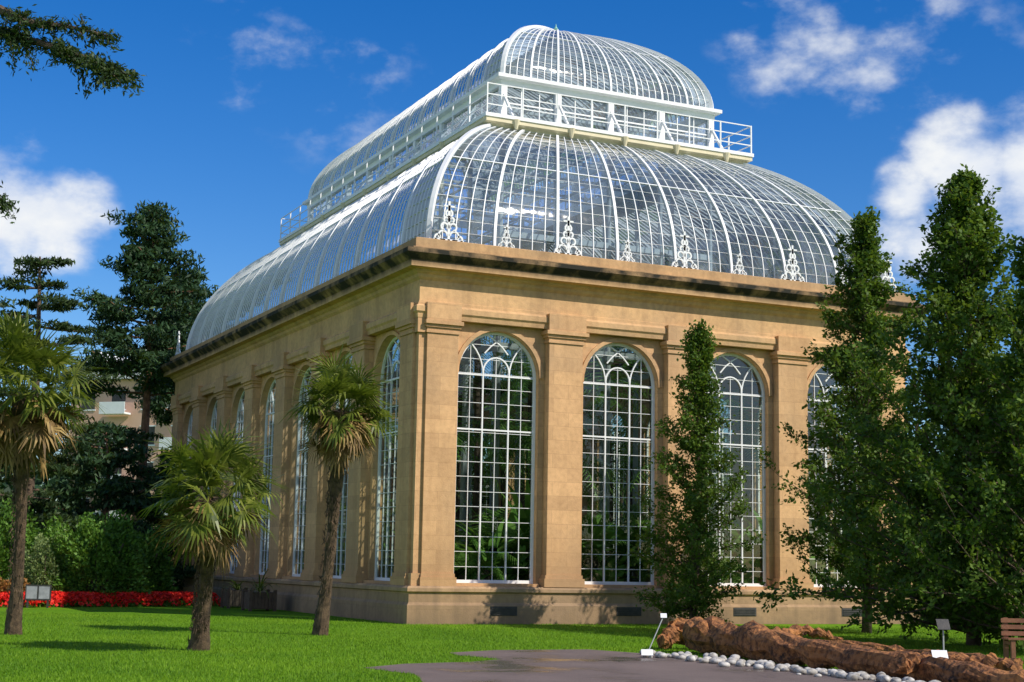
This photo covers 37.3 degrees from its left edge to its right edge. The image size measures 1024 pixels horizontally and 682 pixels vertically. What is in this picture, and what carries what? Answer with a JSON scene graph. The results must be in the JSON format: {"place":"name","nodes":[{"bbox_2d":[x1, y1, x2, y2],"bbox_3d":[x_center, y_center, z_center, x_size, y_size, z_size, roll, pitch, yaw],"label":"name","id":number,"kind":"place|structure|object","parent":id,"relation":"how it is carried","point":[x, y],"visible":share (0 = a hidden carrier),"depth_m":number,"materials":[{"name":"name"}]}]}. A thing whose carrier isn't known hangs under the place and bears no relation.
{"place":"outdoors","nodes":[
{"label":"outdoors","id":0,"kind":"place"},
{"bbox_2d":[0,602,1023,681],"bbox_3d":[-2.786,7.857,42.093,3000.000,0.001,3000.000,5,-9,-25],"label":"lawn ground","id":1,"kind":"structure","parent":0,"point":[216,611],"depth_m":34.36,"materials":[{"name":"green plant"}]},
{"bbox_2d":[0,578,38,605],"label":"orange shrub","id":2,"kind":"object","parent":1,"relation":"on","point":[4,584],"visible":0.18,"depth_m":51.07,"materials":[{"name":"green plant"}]},
{"bbox_2d":[0,495,42,580],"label":"rhododendron bush","id":3,"kind":"object","parent":1,"relation":"on","point":[5,547],"visible":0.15,"depth_m":57.39,"materials":[{"name":"green plant"}]},
{"bbox_2d":[25,585,51,607],"bbox_3d":[-15.559,8.382,49.767,0.840,0.750,0.064,1,-8,0],"label":"information board","id":4,"kind":"object","parent":1,"relation":"on","point":[37,592],"visible":1,"depth_m":49.75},
{"bbox_2d":[6,529,78,590],"bbox_3d":[-16.503,8.004,53.788,2.816,2.688,2.652,5,-9,-25],"label":"silver leaved bush","id":5,"kind":"object","parent":1,"relation":"on","point":[45,557],"visible":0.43,"depth_m":53.32,"materials":[{"name":"green plant"}]},
{"bbox_2d":[0,296,94,575],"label":"cedar tree","id":6,"kind":"object","parent":1,"relation":"on","point":[63,470],"visible":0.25,"depth_m":59.08,"materials":[{"name":"green plant"}]},
{"bbox_2d":[0,300,106,634],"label":"fan palm","id":7,"kind":"object","parent":1,"relation":"on","point":[30,428],"visible":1,"depth_m":32.07,"materials":[{"name":"green plant"}]},
{"bbox_2d":[0,509,125,588],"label":"rhododendron bush","id":8,"kind":"object","parent":1,"relation":"on","point":[29,535],"visible":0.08,"depth_m":56.67,"materials":[{"name":"green plant"}]},
{"bbox_2d":[0,4,146,223],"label":"overhanging cedar tree","id":9,"kind":"object","parent":1,"relation":"on","point":[16,38],"visible":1,"depth_m":18.50,"materials":[{"name":"green plant"}]},
{"bbox_2d":[0,254,163,527],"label":"cedar tree","id":10,"kind":"object","parent":1,"relation":"on","point":[33,267],"visible":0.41,"depth_m":66.74,"materials":[{"name":"green plant"}]},
{"bbox_2d":[31,509,151,605],"bbox_3d":[-14.721,7.710,54.124,4.502,3.469,3.867,5,-9,-25],"label":"rhododendron bush","id":11,"kind":"object","parent":1,"relation":"on","point":[109,564],"visible":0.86,"depth_m":53.48,"materials":[{"name":"green plant"}]},
{"bbox_2d":[3,422,187,582],"bbox_3d":[-16.351,7.097,64.034,7.281,7.470,8.296,-4,-10,31],"label":"pine tree","id":12,"kind":"object","parent":1,"relation":"on","point":[107,489],"visible":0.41,"depth_m":63.10,"materials":[{"name":"green plant"}]},
{"bbox_2d":[0,590,220,607],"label":"flower bed","id":13,"kind":"object","parent":1,"relation":"on","point":[154,598],"visible":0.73,"depth_m":52.38,"materials":[{"name":"red plant"}]},
{"bbox_2d":[42,200,218,521],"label":"pine tree","id":14,"kind":"object","parent":1,"relation":"on","point":[141,262],"visible":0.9,"depth_m":72.30,"materials":[{"name":"green plant"}]},
{"bbox_2d":[116,523,178,591],"bbox_3d":[-14.483,8.663,59.248,3.316,3.104,3.390,5,-9,-25],"label":"rhododendron bush","id":15,"kind":"object","parent":1,"relation":"on","point":[158,560],"visible":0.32,"depth_m":59.03,"materials":[{"name":"green plant"}]},
{"bbox_2d":[68,379,238,526],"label":"walls","id":16,"kind":"structure","parent":1,"relation":"on","point":[134,419],"depth_m":126.78,"materials":[{"name":"beige stone"}]},
{"bbox_2d":[80,392,172,506],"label":"windows","id":17,"kind":"structure","parent":16,"relation":"attached to","point":[116,398],"depth_m":127.08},
{"bbox_2d":[81,351,172,518],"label":"trim and roof","id":18,"kind":"structure","parent":16,"relation":"attached to","point":[125,409],"depth_m":127.11,"materials":[{"name":"white paint"}]},
{"bbox_2d":[93,402,171,517],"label":"balconies","id":19,"kind":"structure","parent":16,"relation":"attached to","point":[115,408],"depth_m":125.90,"materials":[{"name":"white paint"}]},
{"bbox_2d":[127,266,215,430],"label":"pine tree","id":20,"kind":"object","parent":1,"relation":"on","point":[161,412],"visible":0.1,"depth_m":84.17,"materials":[{"name":"green plant"}]},
{"bbox_2d":[113,445,236,591],"bbox_3d":[-14.871,7.797,65.593,6.793,6.596,7.457,5,-9,-25],"label":"pine tree","id":21,"kind":"object","parent":1,"relation":"on","point":[148,474],"visible":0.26,"depth_m":64.72,"materials":[{"name":"green plant"}]},
{"bbox_2d":[133,416,292,650],"bbox_3d":[-5.471,3.500,27.730,2.912,4.443,3.002,5,-9,-25],"label":"fan palm","id":22,"kind":"object","parent":1,"relation":"on","point":[209,528],"visible":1,"depth_m":27.56,"materials":[{"name":"green plant"}]},
{"bbox_2d":[220,579,257,607],"bbox_3d":[-9.741,8.868,53.336,1.363,1.035,1.401,8,-11,-41],"label":"wooden planter","id":23,"kind":"object","parent":1,"relation":"on","point":[230,598],"visible":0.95,"depth_m":52.98,"materials":[{"name":"brown wood"}]},
{"bbox_2d":[241,569,283,610],"bbox_3d":[-8.333,8.357,51.067,2.153,1.433,1.740,-7,-12,44],"label":"wooden planter","id":24,"kind":"object","parent":1,"relation":"on","point":[252,599],"visible":1,"depth_m":50.66,"materials":[{"name":"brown wood"}]},
{"bbox_2d":[279,342,399,635],"bbox_3d":[-3.956,3.344,34.295,2.951,6.686,2.694,0,-8,5],"label":"fan palm","id":25,"kind":"object","parent":1,"relation":"on","point":[345,431],"visible":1,"depth_m":34.33,"materials":[{"name":"green plant"}]},
{"bbox_2d":[0,450,965,578],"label":"distant trees","id":26,"kind":"object","parent":1,"relation":"on","point":[39,483],"depth_m":125.98,"materials":[{"name":"green plant"}]},
{"bbox_2d":[173,574,919,623],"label":"plinth","id":27,"kind":"structure","parent":1,"relation":"on","point":[401,604],"depth_m":44.53,"materials":[{"name":"stone"}]},
{"bbox_2d":[170,302,911,590],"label":"walls","id":28,"kind":"structure","parent":27,"relation":"on","point":[437,340],"depth_m":46.36,"materials":[{"name":"stone"}]},
{"bbox_2d":[186,332,862,587],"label":"window frames","id":29,"kind":"structure","parent":28,"relation":"attached to","point":[533,406],"depth_m":46.33,"materials":[{"name":"white metal"}]},
{"bbox_2d":[160,237,926,424],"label":"cornice","id":30,"kind":"structure","parent":28,"relation":"on","point":[501,286],"depth_m":47.03,"materials":[{"name":"stone"}]},
{"bbox_2d":[188,129,882,376],"bbox_3d":[-1.117,-2.924,61.089,16.800,5.070,29.100,5,-9,-25],"label":"roof glass","id":31,"kind":"object","parent":30,"relation":"on","point":[842,222],"visible":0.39,"depth_m":55.31,"materials":[{"name":"clear glass"}]},
{"bbox_2d":[189,126,873,379],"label":"roof glazing bars","id":32,"kind":"object","parent":31,"relation":"attached to","point":[362,201],"visible":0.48,"depth_m":51.18,"materials":[{"name":"white paint"}]},
{"bbox_2d":[186,123,886,374],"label":"roof ribs","id":33,"kind":"object","parent":31,"relation":"attached to","point":[816,229],"visible":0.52,"depth_m":50.93,"materials":[{"name":"white paint"}]},
{"bbox_2d":[175,201,898,378],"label":"cornice ornaments","id":34,"kind":"object","parent":30,"relation":"on","point":[683,243],"visible":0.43,"depth_m":46.49},
{"bbox_2d":[490,606,861,615],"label":"plinth vents","id":35,"kind":"object","parent":27,"relation":"in","point":[512,611],"visible":0.86,"depth_m":44.83,"materials":[{"name":"black metal"}]},
{"bbox_2d":[234,242,862,584],"bbox_3d":[-1.224,3.807,60.070,16.260,14.190,28.502,5,-9,-25],"label":"glasshouse planting","id":36,"kind":"object","parent":1,"relation":"on","point":[611,572],"visible":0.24,"depth_m":50.35,"materials":[{"name":"green plant"}]},
{"bbox_2d":[145,361,1021,607],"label":"woodland trees","id":37,"kind":"object","parent":1,"relation":"on","point":[945,429],"visible":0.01,"depth_m":86.49,"materials":[{"name":"green plant"}]},
{"bbox_2d":[627,318,766,622],"bbox_3d":[4.920,3.536,40.782,3.887,8.454,3.208,-4,-10,29],"label":"broadleaf tree","id":38,"kind":"object","parent":1,"relation":"on","point":[692,580],"visible":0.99,"depth_m":40.54,"materials":[{"name":"green plant"}]},
{"bbox_2d":[656,616,1023,681],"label":"rocks","id":39,"kind":"object","parent":1,"relation":"on","point":[755,641],"visible":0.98,"depth_m":26.28,"materials":[{"name":"brown stone"}]},
{"bbox_2d":[755,205,961,632],"bbox_3d":[10.068,2.037,41.989,5.740,11.949,5.757,-3,-9,27],"label":"broadleaf tree","id":40,"kind":"object","parent":1,"relation":"on","point":[866,301],"visible":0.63,"depth_m":42.12,"materials":[{"name":"green plant"}]},
{"bbox_2d":[753,163,1023,645],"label":"broadleaf tree","id":41,"kind":"object","parent":1,"relation":"on","point":[966,240],"visible":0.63,"depth_m":35.82,"materials":[{"name":"green plant"}]},
{"bbox_2d":[931,650,948,658],"bbox_3d":[6.583,5.006,23.316,0.240,0.491,0.106,1,-8,0],"label":"plant label sign","id":42,"kind":"object","parent":1,"relation":"on","point":[938,653],"visible":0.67,"depth_m":23.35,"materials":[{"name":"paint"}]},
{"bbox_2d":[936,619,950,649],"bbox_3d":[6.896,4.920,24.220,0.200,0.937,0.130,1,-8,0],"label":"plant label sign","id":43,"kind":"object","parent":1,"relation":"on","point":[942,624],"visible":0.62,"depth_m":24.26,"materials":[{"name":"metal"}]},
{"bbox_2d":[875,236,1023,653],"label":"broadleaf tree","id":44,"kind":"object","parent":1,"relation":"on","point":[1013,427],"visible":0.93,"depth_m":32.78,"materials":[{"name":"green plant"}]},
{"bbox_2d":[916,580,1023,621],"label":"hedge shrub","id":45,"kind":"object","parent":1,"relation":"on","point":[931,608],"visible":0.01,"depth_m":49.63,"materials":[{"name":"green plant"}]},
{"bbox_2d":[1001,617,1023,657],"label":"park bench","id":46,"kind":"object","parent":1,"relation":"on","point":[1005,627],"visible":0.87,"depth_m":28.70,"materials":[{"name":"brown wood"}]},
{"bbox_2d":[0,0,1023,507],"label":"sky","id":47,"kind":"structure","parent":0,"point":[861,104],"materials":[{"name":"blue"}]},
{"bbox_2d":[364,649,901,681],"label":"asphalt path","id":48,"kind":"structure","parent":0,"point":[575,665],"depth_m":24.65,"materials":[{"name":"grey asphalt"}]},
{"bbox_2d":[641,649,652,655],"bbox_3d":[2.522,5.840,28.293,0.220,0.168,0.102,1,-8,0],"label":"plant label sign","id":49,"kind":"object","parent":48,"relation":"on","point":[646,652],"visible":1,"depth_m":28.28,"materials":[{"name":"paint"}]},
{"bbox_2d":[649,613,666,648],"bbox_3d":[2.783,5.668,29.294,0.454,0.802,0.104,4,-9,-18],"label":"plant label sign","id":50,"kind":"object","parent":48,"relation":"on","point":[663,615],"visible":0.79,"depth_m":29.36,"materials":[{"name":"metal"}]},
{"bbox_2d":[640,650,940,681],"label":"pebble edging","id":51,"kind":"object","parent":48,"relation":"on","point":[723,660],"visible":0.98,"depth_m":25.32,"materials":[{"name":"stone"}]},
{"label":"interior floor","id":52,"kind":"structure","parent":0,"visible":0},
{"bbox_2d":[299,95,715,575],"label":"interior columns","id":53,"kind":"structure","parent":52,"relation":"on","point":[497,350],"depth_m":54.69,"materials":[{"name":"metal"}]},
{"bbox_2d":[302,119,729,249],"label":"walkway brackets","id":54,"kind":"object","parent":53,"relation":"attached to","point":[516,122],"visible":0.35,"depth_m":52.73,"materials":[{"name":"white metal"}]},
{"bbox_2d":[279,111,753,246],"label":"walkway deck","id":55,"kind":"structure","parent":54,"relation":"on","point":[618,201],"depth_m":55.21,"materials":[{"name":"white paint"}]},
{"bbox_2d":[302,72,723,245],"bbox_3d":[-1.053,-6.475,61.613,9.949,1.770,22.249,5,-9,-25],"label":"clerestory frame","id":56,"kind":"object","parent":55,"relation":"on","point":[593,93],"visible":0.4,"depth_m":54.08,"materials":[{"name":"white metal"}]},
{"bbox_2d":[311,28,708,218],"bbox_3d":[-1.008,-9.017,61.987,8.286,3.450,20.586,5,-9,-25],"label":"roof glass","id":57,"kind":"object","parent":56,"relation":"on","point":[698,90],"visible":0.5,"depth_m":59.34,"materials":[{"name":"clear glass"}]},
{"bbox_2d":[312,27,706,218],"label":"roof glazing bars","id":58,"kind":"object","parent":57,"relation":"attached to","point":[530,30],"visible":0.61,"depth_m":56.94,"materials":[{"name":"white paint"}]},
{"bbox_2d":[308,25,713,219],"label":"roof ribs","id":59,"kind":"object","parent":57,"relation":"attached to","point":[510,41],"visible":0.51,"depth_m":55.94,"materials":[{"name":"white paint"}]},
{"bbox_2d":[505,36,552,70],"bbox_3d":[-0.977,-10.753,62.244,0.220,0.100,12.286,5,-9,-25],"label":"ridge rail","id":60,"kind":"object","parent":59,"relation":"on","point":[531,50],"depth_m":58.60,"materials":[{"name":"white metal"}]},
{"bbox_2d":[475,123,705,244],"bbox_3d":[-1.055,-6.366,61.596,8.186,1.150,20.486,5,-9,-25],"label":"clerestory glass","id":61,"kind":"object","parent":56,"relation":"in","point":[525,221],"visible":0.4,"depth_m":62.80,"materials":[{"name":"clear glass"}]},
{"bbox_2d":[279,116,751,250],"bbox_3d":[-1.075,-5.252,61.432,10.340,0.498,22.640,5,-9,-25],"label":"walkway cove","id":62,"kind":"object","parent":55,"relation":"attached to","point":[498,122],"visible":0.47,"depth_m":51.68,"materials":[{"name":"beige paint"}]},
{"bbox_2d":[280,82,751,240],"bbox_3d":[-1.060,-6.114,61.559,10.324,1.040,22.624,5,-9,-25],"label":"walkway railing","id":63,"kind":"object","parent":55,"relation":"on","point":[523,109],"visible":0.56,"depth_m":52.83,"materials":[{"name":"white metal"}]}
]}

